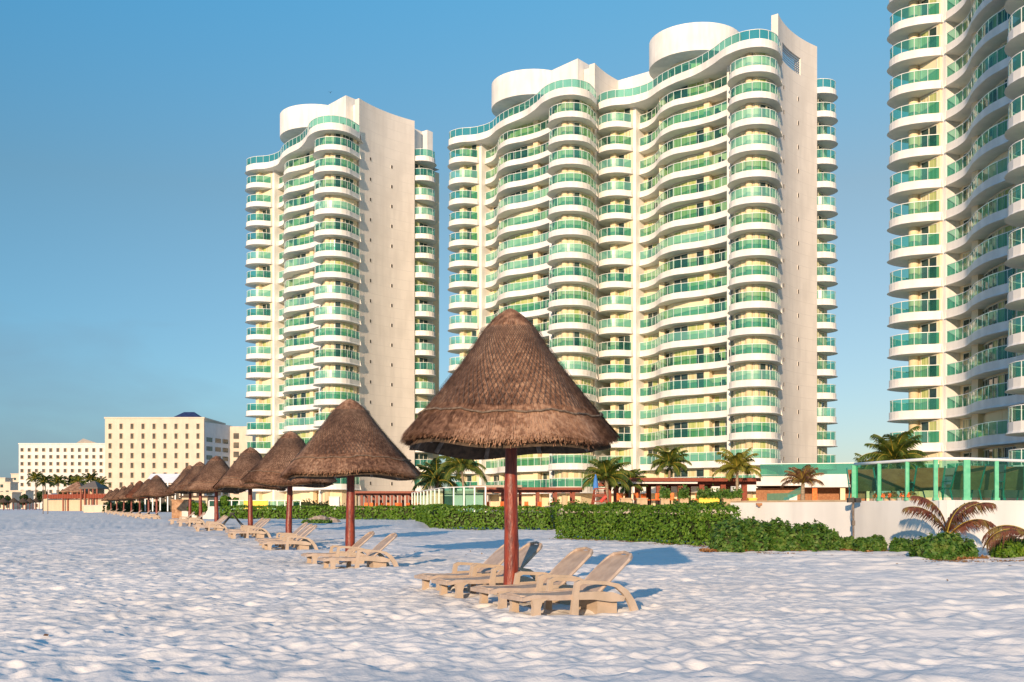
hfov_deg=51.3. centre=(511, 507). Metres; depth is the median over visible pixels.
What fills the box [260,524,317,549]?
sun lounger
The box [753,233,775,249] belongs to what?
side window
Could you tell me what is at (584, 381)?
side window
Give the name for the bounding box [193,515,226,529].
sun lounger
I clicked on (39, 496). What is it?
tree
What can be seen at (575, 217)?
side window
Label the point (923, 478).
sling chair
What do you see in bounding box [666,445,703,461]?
window
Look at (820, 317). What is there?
rear window
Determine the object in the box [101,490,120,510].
thatched umbrella
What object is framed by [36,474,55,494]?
palm tree
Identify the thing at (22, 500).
thatched shelter
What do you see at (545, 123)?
sliding door
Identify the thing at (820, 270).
rear window
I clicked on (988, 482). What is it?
sling chair
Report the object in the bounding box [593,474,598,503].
folded parasol
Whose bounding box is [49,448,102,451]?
window
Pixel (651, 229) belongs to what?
window
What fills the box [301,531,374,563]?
sun lounger
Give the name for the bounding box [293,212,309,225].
window
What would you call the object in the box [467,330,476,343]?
side window
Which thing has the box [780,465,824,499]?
palm tree
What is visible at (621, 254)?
side window
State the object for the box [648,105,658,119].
window
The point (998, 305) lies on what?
window
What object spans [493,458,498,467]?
window
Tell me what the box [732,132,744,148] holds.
sliding door
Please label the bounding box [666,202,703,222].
window
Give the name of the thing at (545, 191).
sliding door
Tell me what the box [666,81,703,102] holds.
window
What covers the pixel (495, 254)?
window
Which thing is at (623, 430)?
side window
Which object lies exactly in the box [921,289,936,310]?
side window
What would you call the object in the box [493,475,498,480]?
window
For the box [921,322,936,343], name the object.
side window
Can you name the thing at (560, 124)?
sliding door
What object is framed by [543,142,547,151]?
sliding door
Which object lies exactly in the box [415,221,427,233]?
rear window
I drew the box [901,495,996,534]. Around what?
palm tree
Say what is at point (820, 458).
rear window
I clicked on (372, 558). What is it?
sun lounger
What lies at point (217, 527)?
sun lounger
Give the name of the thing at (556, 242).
sliding door
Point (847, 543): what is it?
bush
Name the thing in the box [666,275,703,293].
window
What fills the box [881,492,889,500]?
flower pot
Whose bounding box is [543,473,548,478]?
sliding door
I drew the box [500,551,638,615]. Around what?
sun lounger
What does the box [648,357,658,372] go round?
window
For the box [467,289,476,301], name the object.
side window
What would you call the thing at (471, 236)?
side window
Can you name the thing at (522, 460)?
window
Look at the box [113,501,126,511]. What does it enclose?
bush
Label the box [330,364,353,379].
side window
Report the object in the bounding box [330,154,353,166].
side window
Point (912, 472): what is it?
sling chair
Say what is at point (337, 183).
side window
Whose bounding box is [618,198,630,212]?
side window
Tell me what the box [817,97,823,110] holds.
rear window
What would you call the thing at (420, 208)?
rear window
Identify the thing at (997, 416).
window
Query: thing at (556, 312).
sliding door
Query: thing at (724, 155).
sliding door
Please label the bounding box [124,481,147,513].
thatched umbrella
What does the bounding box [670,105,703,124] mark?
window
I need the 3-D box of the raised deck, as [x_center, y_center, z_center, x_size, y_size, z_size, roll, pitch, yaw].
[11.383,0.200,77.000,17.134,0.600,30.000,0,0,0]
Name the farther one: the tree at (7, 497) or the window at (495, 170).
the tree at (7, 497)
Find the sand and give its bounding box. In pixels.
[0,509,1023,681]
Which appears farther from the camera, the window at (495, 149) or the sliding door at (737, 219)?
the window at (495, 149)
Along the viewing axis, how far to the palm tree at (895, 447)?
45.55 m
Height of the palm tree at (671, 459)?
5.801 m
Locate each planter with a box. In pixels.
[182,506,219,518]
[619,498,631,502]
[635,498,647,504]
[659,485,670,504]
[677,484,689,502]
[695,486,720,502]
[720,487,743,504]
[746,498,756,500]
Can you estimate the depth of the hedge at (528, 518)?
58.42 m
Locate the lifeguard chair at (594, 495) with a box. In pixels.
[591,488,607,504]
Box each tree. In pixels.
[0,495,10,508]
[19,494,30,504]
[26,471,46,509]
[33,490,46,509]
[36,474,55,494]
[50,474,67,494]
[63,474,79,493]
[68,475,88,484]
[79,471,98,483]
[90,476,110,489]
[187,501,207,517]
[218,495,238,508]
[411,458,466,503]
[432,456,487,511]
[581,456,634,503]
[610,468,647,497]
[647,445,691,477]
[711,447,763,490]
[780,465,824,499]
[849,453,884,500]
[856,426,926,500]
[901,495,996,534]
[981,525,1023,551]
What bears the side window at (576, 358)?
in the condominium tower at (615, 308)
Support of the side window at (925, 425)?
in the condominium tower at (957, 248)
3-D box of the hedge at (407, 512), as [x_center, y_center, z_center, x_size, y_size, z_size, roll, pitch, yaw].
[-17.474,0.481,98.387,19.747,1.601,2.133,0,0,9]
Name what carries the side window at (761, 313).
in the condominium tower at (615, 308)
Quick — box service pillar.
[329,496,339,508]
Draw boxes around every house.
[0,478,13,491]
[0,492,21,508]
[3,482,18,491]
[9,490,33,508]
[10,473,18,489]
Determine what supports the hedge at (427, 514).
on the sand
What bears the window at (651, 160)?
in the condominium tower at (615, 308)
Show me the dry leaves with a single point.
(766, 553)
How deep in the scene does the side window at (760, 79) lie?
135.95 m
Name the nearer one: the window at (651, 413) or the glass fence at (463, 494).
the glass fence at (463, 494)
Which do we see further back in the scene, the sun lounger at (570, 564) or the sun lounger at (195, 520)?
the sun lounger at (195, 520)
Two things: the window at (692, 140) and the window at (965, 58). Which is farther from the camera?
the window at (692, 140)
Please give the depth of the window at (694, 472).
145.93 m
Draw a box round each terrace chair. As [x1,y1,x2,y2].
[617,493,622,502]
[633,493,637,502]
[641,493,649,504]
[651,493,659,505]
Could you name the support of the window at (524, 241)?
in the condominium tower at (615, 308)
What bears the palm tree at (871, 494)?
on the terrace
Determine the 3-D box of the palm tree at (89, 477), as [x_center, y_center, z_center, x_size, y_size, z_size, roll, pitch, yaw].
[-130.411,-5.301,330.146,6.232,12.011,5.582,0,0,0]
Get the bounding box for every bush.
[102,501,114,511]
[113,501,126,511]
[125,500,134,511]
[134,502,143,511]
[141,500,153,511]
[153,500,161,511]
[162,502,170,511]
[274,499,345,508]
[548,497,588,505]
[673,497,696,504]
[699,516,772,551]
[759,517,829,551]
[820,524,841,550]
[838,535,853,550]
[852,534,888,551]
[889,537,918,551]
[908,531,988,560]
[988,536,1023,557]
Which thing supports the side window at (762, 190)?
in the condominium tower at (615, 308)
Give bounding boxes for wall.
[44,499,150,510]
[82,505,106,512]
[730,500,861,536]
[854,500,1023,551]
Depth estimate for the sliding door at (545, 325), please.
159.80 m
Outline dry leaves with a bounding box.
[43,538,1023,635]
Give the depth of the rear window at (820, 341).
151.85 m
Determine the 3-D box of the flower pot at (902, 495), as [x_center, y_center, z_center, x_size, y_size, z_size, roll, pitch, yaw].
[11.421,-0.321,31.019,0.328,0.322,0.331,0,0,0]
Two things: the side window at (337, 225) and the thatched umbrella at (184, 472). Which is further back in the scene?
the side window at (337, 225)
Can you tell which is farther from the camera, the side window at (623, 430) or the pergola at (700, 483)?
the side window at (623, 430)
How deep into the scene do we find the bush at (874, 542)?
30.64 m
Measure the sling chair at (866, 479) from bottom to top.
1.116 m
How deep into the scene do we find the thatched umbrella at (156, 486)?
100.10 m
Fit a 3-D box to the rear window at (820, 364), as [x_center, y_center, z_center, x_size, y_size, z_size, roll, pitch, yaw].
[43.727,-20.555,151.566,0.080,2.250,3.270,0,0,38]
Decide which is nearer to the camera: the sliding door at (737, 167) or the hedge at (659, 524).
the hedge at (659, 524)
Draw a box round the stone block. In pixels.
[171,500,193,517]
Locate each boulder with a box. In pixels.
[310,515,328,519]
[328,517,340,522]
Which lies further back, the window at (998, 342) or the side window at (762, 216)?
the side window at (762, 216)
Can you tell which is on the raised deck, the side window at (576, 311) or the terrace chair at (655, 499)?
the terrace chair at (655, 499)
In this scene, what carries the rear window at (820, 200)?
in the condominium tower at (615, 308)
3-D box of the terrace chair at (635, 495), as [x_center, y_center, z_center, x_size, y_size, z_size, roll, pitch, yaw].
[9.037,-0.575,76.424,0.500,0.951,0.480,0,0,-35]
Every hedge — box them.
[219,504,415,519]
[414,504,456,527]
[437,504,555,529]
[552,501,740,545]
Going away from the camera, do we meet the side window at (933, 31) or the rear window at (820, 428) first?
the side window at (933, 31)
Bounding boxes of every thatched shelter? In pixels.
[0,498,9,509]
[9,498,19,509]
[19,498,28,502]
[25,498,35,509]
[32,498,40,509]
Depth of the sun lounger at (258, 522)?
48.98 m
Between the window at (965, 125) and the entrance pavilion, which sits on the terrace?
the entrance pavilion
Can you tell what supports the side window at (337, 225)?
in the condominium tower at (342, 207)
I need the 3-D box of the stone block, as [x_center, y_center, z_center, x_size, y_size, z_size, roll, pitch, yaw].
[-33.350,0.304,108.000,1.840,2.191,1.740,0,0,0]
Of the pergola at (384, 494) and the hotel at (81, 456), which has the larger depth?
the hotel at (81, 456)
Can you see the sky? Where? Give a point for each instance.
(130, 129)
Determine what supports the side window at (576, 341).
in the condominium tower at (615, 308)
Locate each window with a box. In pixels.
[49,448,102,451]
[262,171,270,182]
[262,190,270,201]
[262,209,270,220]
[262,228,270,239]
[262,246,270,258]
[262,265,270,277]
[262,284,270,296]
[262,303,270,315]
[262,322,270,334]
[262,341,270,353]
[262,360,270,372]
[262,379,270,391]
[262,398,270,410]
[262,417,270,422]
[262,436,270,447]
[292,153,309,166]
[292,252,309,265]
[292,272,309,285]
[292,292,309,305]
[292,312,309,325]
[292,332,309,345]
[292,352,309,365]
[292,372,309,385]
[292,392,309,405]
[292,412,309,424]
[293,192,309,205]
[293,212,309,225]
[293,232,309,245]
[294,173,309,185]
[296,432,309,442]
[330,134,353,144]
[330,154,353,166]
[330,175,353,191]
[330,196,353,212]
[330,217,353,232]
[330,238,353,252]
[330,259,353,273]
[330,280,353,295]
[330,301,353,316]
[330,322,353,337]
[330,343,353,358]
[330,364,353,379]
[330,385,353,399]
[415,163,427,175]
[415,182,427,194]
[415,202,427,213]
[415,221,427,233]
[415,240,427,252]
[415,260,427,271]
[415,279,427,291]
[415,298,427,310]
[415,318,427,330]
[415,337,427,349]
[415,357,427,361]
[415,376,427,388]
[415,396,427,407]
[415,453,427,458]
[432,496,452,504]
[467,144,476,156]
[467,164,476,177]
[467,185,476,198]
[467,206,476,219]
[467,227,476,239]
[467,247,476,260]
[467,268,476,281]
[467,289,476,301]
[467,309,476,322]
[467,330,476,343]
[467,475,476,480]
[493,144,498,154]
[493,164,498,175]
[493,206,498,217]
[493,247,498,259]
[493,268,498,279]
[493,288,498,300]
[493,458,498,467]
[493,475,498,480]
[505,144,532,160]
[505,188,532,204]
[505,254,532,269]
[505,275,532,291]
[505,297,532,311]
[506,123,532,139]
[506,232,532,248]
[507,210,532,225]
[508,166,532,181]
[517,454,532,465]
[517,473,532,479]
[568,99,590,115]
[568,122,590,138]
[568,145,590,158]
[568,168,590,182]
[568,192,590,204]
[568,215,590,230]
[568,238,590,254]
[568,262,590,276]
[568,285,590,300]
[568,308,590,323]
[568,331,590,347]
[568,355,590,370]
[568,471,590,486]
[573,378,590,393]
[618,108,630,121]
[618,130,630,144]
[618,153,630,167]
[618,176,630,189]
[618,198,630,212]
[618,221,630,235]
[618,244,630,258]
[618,267,630,281]
[618,289,630,304]
[618,312,630,326]
[618,335,630,349]
[618,358,630,372]
[618,381,630,395]
[618,403,630,418]
[618,426,630,441]
[618,449,630,462]
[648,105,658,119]
[648,151,658,165]
[648,174,658,188]
[648,197,658,211]
[648,219,658,234]
[648,242,658,257]
[648,265,658,280]
[648,288,658,303]
[648,311,658,326]
[648,334,658,349]
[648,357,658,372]
[648,380,658,394]
[648,403,658,417]
[648,425,658,440]
[648,449,658,463]
[648,472,658,477]
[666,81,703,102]
[666,129,703,150]
[666,153,703,174]
[666,177,703,198]
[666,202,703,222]
[666,226,703,246]
[666,250,703,270]
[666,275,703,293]
[666,299,703,318]
[666,323,703,342]
[666,348,703,366]
[666,372,703,390]
[666,396,703,413]
[666,421,703,437]
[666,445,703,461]
[666,469,703,476]
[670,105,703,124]
[753,53,774,67]
[753,78,773,83]
[753,104,775,119]
[753,130,775,145]
[753,156,775,171]
[753,182,775,197]
[753,207,775,223]
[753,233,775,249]
[753,259,775,275]
[753,285,775,301]
[753,311,775,327]
[753,337,775,353]
[753,363,775,379]
[753,389,775,405]
[753,415,775,431]
[753,441,775,457]
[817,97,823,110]
[817,121,823,133]
[817,191,823,204]
[817,214,823,227]
[817,237,823,251]
[817,261,823,274]
[817,284,823,298]
[817,307,823,321]
[817,331,823,345]
[817,354,823,368]
[817,377,823,392]
[817,401,823,415]
[817,424,823,439]
[817,447,823,462]
[920,59,937,81]
[921,0,936,15]
[921,25,936,48]
[921,91,936,113]
[921,124,936,146]
[921,157,936,179]
[921,190,936,212]
[921,223,936,245]
[921,256,936,278]
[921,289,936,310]
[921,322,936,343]
[921,354,936,376]
[921,387,936,409]
[921,420,936,442]
[921,454,937,463]
[963,16,970,31]
[963,50,970,65]
[963,117,970,133]
[963,184,970,201]
[963,217,970,235]
[963,251,970,257]
[963,284,970,303]
[963,318,970,338]
[963,352,970,372]
[963,385,970,406]
[963,419,970,440]
[963,452,970,456]
[983,7,1010,36]
[983,78,1007,108]
[983,152,1007,181]
[983,185,1015,217]
[983,225,1015,253]
[983,264,1009,289]
[983,299,1006,325]
[983,336,1014,363]
[983,373,1015,399]
[983,410,1015,435]
[983,446,1015,457]
[990,115,1007,137]
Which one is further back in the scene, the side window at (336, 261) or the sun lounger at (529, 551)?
the side window at (336, 261)
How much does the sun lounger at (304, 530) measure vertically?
0.847 m
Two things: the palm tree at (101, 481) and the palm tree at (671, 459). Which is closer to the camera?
the palm tree at (671, 459)
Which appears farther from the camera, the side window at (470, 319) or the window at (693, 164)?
the side window at (470, 319)
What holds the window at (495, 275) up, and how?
in the condominium tower at (615, 308)
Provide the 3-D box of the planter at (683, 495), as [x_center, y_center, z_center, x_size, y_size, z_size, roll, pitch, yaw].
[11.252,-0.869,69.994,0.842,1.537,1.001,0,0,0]
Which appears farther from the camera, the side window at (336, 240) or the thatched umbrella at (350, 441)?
the side window at (336, 240)
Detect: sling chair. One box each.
[846,468,876,497]
[875,469,904,493]
[890,469,925,497]
[910,466,945,495]
[942,464,986,499]
[978,466,993,489]
[991,465,1019,499]
[1000,465,1023,499]
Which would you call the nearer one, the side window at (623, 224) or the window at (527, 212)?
the side window at (623, 224)
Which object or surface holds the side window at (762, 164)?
in the condominium tower at (615, 308)
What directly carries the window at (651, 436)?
in the condominium tower at (615, 308)
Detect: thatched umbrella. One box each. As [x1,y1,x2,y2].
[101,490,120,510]
[106,488,125,511]
[112,486,135,511]
[117,484,143,515]
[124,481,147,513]
[131,479,164,513]
[138,475,174,518]
[165,465,213,523]
[171,461,223,524]
[183,456,247,521]
[212,447,286,533]
[241,431,336,532]
[280,399,422,561]
[400,308,620,601]
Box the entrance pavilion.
[425,491,492,509]
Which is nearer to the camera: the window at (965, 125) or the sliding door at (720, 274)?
the window at (965, 125)
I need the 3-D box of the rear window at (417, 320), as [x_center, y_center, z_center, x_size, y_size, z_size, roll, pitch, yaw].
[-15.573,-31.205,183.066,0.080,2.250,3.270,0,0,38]
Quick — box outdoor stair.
[767,487,800,499]
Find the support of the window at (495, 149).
in the condominium tower at (615, 308)
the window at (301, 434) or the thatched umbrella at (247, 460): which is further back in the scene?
the window at (301, 434)
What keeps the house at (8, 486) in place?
on the sand
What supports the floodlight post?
on the sand
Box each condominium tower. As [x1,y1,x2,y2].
[245,95,438,508]
[447,14,837,506]
[887,0,1023,499]
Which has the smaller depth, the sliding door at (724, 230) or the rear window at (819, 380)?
the sliding door at (724, 230)
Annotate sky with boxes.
[0,0,908,500]
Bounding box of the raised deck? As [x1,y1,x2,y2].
[545,506,728,513]
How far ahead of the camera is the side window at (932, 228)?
107.86 m
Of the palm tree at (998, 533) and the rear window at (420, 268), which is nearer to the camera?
the palm tree at (998, 533)
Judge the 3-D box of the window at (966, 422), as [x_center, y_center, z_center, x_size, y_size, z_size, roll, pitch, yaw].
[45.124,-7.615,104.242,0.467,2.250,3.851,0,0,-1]
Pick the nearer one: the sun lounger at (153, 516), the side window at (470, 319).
the sun lounger at (153, 516)
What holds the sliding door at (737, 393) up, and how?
in the condominium tower at (615, 308)
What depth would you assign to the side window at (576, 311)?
151.59 m
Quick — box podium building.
[756,463,869,500]
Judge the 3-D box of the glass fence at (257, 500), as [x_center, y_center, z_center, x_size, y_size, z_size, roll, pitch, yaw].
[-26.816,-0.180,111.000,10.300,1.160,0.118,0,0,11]
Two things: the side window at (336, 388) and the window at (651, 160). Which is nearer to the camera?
the window at (651, 160)
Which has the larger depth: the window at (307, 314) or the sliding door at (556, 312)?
the window at (307, 314)
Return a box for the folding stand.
[222,513,242,526]
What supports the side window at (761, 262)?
in the condominium tower at (615, 308)
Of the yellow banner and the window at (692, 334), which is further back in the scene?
the window at (692, 334)
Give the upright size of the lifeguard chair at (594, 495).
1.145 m
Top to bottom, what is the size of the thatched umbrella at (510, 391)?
4.643 m
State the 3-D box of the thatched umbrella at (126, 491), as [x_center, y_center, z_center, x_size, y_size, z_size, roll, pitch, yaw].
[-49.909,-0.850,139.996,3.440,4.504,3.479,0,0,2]
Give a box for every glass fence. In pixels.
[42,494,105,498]
[208,500,300,505]
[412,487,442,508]
[443,486,485,511]
[851,457,1023,500]
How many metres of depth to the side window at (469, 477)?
170.61 m
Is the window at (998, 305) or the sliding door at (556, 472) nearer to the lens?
the window at (998, 305)
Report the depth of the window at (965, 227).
105.70 m
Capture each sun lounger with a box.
[140,511,159,518]
[168,511,194,523]
[176,513,204,526]
[181,512,204,525]
[192,515,224,528]
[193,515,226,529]
[193,516,227,531]
[225,517,263,534]
[225,518,266,536]
[227,518,271,538]
[227,526,254,533]
[255,522,307,546]
[257,524,312,547]
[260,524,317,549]
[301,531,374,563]
[317,533,398,568]
[414,544,519,591]
[431,541,542,597]
[470,547,593,608]
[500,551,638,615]
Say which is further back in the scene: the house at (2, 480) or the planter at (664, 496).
the house at (2, 480)
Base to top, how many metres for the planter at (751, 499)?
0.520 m
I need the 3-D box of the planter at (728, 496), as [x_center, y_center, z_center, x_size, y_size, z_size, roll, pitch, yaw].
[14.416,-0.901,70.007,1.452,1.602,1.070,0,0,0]
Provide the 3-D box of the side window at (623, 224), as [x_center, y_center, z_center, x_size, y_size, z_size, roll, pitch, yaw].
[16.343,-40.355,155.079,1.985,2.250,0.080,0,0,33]
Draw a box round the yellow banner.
[244,500,267,508]
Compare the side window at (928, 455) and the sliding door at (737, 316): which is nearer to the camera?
the side window at (928, 455)
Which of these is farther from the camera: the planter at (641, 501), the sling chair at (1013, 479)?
the planter at (641, 501)
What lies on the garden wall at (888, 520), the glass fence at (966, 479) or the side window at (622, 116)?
the glass fence at (966, 479)
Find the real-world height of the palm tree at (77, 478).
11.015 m
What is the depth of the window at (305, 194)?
177.49 m
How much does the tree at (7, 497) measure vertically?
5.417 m
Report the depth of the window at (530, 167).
161.53 m
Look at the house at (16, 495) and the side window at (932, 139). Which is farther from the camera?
the house at (16, 495)
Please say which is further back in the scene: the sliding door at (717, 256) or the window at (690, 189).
the window at (690, 189)
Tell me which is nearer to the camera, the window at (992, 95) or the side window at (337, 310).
the window at (992, 95)
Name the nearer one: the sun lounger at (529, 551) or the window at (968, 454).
the sun lounger at (529, 551)
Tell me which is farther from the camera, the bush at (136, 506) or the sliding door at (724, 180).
the bush at (136, 506)
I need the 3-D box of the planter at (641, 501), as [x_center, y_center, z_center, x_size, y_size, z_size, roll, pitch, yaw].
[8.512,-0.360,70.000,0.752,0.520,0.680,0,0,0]
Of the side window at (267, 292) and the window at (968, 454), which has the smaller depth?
the window at (968, 454)
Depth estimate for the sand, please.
13.62 m
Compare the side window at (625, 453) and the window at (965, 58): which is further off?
the side window at (625, 453)
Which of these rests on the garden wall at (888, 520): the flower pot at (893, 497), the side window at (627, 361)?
the flower pot at (893, 497)
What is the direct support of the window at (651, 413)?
in the condominium tower at (615, 308)
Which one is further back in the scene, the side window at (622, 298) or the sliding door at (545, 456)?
the sliding door at (545, 456)
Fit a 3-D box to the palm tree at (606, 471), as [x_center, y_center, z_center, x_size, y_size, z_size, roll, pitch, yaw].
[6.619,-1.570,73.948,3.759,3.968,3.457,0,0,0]
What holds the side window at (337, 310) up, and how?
in the condominium tower at (342, 207)
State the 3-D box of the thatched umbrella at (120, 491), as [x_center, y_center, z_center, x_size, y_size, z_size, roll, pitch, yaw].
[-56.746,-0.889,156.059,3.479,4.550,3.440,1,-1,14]
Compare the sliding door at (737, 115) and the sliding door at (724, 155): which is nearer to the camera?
the sliding door at (737, 115)
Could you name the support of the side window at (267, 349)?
in the condominium tower at (342, 207)
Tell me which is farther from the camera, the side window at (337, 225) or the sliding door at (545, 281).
the side window at (337, 225)
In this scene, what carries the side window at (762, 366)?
in the condominium tower at (615, 308)
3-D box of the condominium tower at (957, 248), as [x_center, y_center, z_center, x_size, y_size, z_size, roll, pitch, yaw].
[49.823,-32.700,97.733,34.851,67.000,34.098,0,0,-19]
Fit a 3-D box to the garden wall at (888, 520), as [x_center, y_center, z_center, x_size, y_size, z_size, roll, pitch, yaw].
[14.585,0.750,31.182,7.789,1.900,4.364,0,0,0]
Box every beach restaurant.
[61,482,87,510]
[79,481,108,510]
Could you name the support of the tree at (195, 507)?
on the sand
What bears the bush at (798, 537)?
on the sand
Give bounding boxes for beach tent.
[145,474,192,510]
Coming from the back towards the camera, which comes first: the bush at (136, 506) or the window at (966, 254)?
the bush at (136, 506)
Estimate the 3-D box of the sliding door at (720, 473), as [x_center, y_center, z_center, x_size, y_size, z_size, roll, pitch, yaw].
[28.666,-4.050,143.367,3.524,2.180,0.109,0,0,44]
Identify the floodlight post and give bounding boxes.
[847,497,860,536]
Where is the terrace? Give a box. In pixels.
[232,510,725,528]
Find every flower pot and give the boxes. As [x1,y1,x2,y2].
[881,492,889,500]
[888,492,898,500]
[899,492,904,500]
[907,491,916,499]
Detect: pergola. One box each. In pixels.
[355,491,419,508]
[475,487,582,510]
[598,478,760,504]
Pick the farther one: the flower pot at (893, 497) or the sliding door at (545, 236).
the sliding door at (545, 236)
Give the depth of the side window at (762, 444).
136.09 m
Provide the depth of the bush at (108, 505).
203.83 m
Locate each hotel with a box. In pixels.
[18,439,104,508]
[104,412,255,508]
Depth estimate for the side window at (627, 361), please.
155.04 m
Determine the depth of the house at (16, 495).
430.48 m
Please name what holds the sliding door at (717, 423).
in the condominium tower at (615, 308)
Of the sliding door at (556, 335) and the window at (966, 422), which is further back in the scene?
the sliding door at (556, 335)
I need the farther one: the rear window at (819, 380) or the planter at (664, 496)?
the rear window at (819, 380)
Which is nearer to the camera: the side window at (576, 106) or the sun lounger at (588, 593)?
the sun lounger at (588, 593)
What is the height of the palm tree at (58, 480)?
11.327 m
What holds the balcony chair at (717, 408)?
on the condominium tower at (615, 308)
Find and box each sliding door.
[321,281,324,292]
[321,344,324,356]
[321,365,324,377]
[543,120,547,129]
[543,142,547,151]
[543,185,548,196]
[543,230,548,240]
[543,252,548,263]
[543,274,548,285]
[543,318,548,330]
[543,454,548,464]
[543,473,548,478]
[554,124,561,135]
[554,240,561,252]
[554,286,561,299]
[554,332,561,346]
[555,309,561,322]
[555,471,561,486]
[714,76,726,88]
[714,125,726,138]
[714,150,726,163]
[714,174,726,187]
[714,198,726,212]
[714,223,726,237]
[714,248,726,262]
[714,272,726,286]
[714,297,726,311]
[714,321,726,336]
[714,346,726,361]
[714,371,726,385]
[714,395,726,410]
[714,420,726,435]
[714,444,726,459]
[714,469,726,475]
[732,55,744,69]
[732,106,744,122]
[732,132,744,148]
[732,158,744,172]
[732,183,744,200]
[732,209,744,225]
[732,235,744,250]
[732,261,744,277]
[732,287,744,303]
[732,312,744,328]
[732,338,744,354]
[732,364,744,380]
[732,390,744,406]
[732,415,744,432]
[732,441,744,454]
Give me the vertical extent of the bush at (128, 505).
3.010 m
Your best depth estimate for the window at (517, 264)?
161.88 m
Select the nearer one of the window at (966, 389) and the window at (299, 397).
the window at (966, 389)
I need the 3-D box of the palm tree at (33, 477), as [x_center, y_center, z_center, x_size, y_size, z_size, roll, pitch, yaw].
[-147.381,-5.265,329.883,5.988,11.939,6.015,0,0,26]
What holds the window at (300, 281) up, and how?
in the condominium tower at (342, 207)
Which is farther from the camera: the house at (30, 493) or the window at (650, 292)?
the house at (30, 493)
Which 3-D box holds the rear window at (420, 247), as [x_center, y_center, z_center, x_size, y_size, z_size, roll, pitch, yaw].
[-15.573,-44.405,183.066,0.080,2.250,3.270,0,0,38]
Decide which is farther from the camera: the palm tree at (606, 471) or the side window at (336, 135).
the side window at (336, 135)
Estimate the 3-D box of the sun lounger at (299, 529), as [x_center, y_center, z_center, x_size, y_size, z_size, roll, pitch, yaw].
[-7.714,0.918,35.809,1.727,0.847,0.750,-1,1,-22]
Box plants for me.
[301,519,331,522]
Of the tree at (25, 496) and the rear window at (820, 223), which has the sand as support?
the tree at (25, 496)
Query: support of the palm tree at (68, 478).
on the sand
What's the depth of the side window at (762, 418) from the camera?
136.09 m
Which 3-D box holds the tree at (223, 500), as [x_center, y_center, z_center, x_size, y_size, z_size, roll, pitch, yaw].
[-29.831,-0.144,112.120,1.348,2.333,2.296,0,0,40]
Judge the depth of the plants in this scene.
74.66 m
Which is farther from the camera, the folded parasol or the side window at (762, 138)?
the side window at (762, 138)
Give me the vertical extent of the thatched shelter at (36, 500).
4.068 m
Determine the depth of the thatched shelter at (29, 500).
320.50 m
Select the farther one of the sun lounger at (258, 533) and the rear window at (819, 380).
the rear window at (819, 380)
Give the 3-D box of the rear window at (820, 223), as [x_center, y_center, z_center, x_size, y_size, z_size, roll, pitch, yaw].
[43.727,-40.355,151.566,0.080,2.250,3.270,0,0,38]
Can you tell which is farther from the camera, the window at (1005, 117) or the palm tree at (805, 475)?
the window at (1005, 117)
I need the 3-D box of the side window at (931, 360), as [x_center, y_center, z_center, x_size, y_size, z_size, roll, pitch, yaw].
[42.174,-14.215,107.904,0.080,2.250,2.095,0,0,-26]
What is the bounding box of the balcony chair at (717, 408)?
[715,404,720,410]
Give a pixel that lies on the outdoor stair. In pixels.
(792, 495)

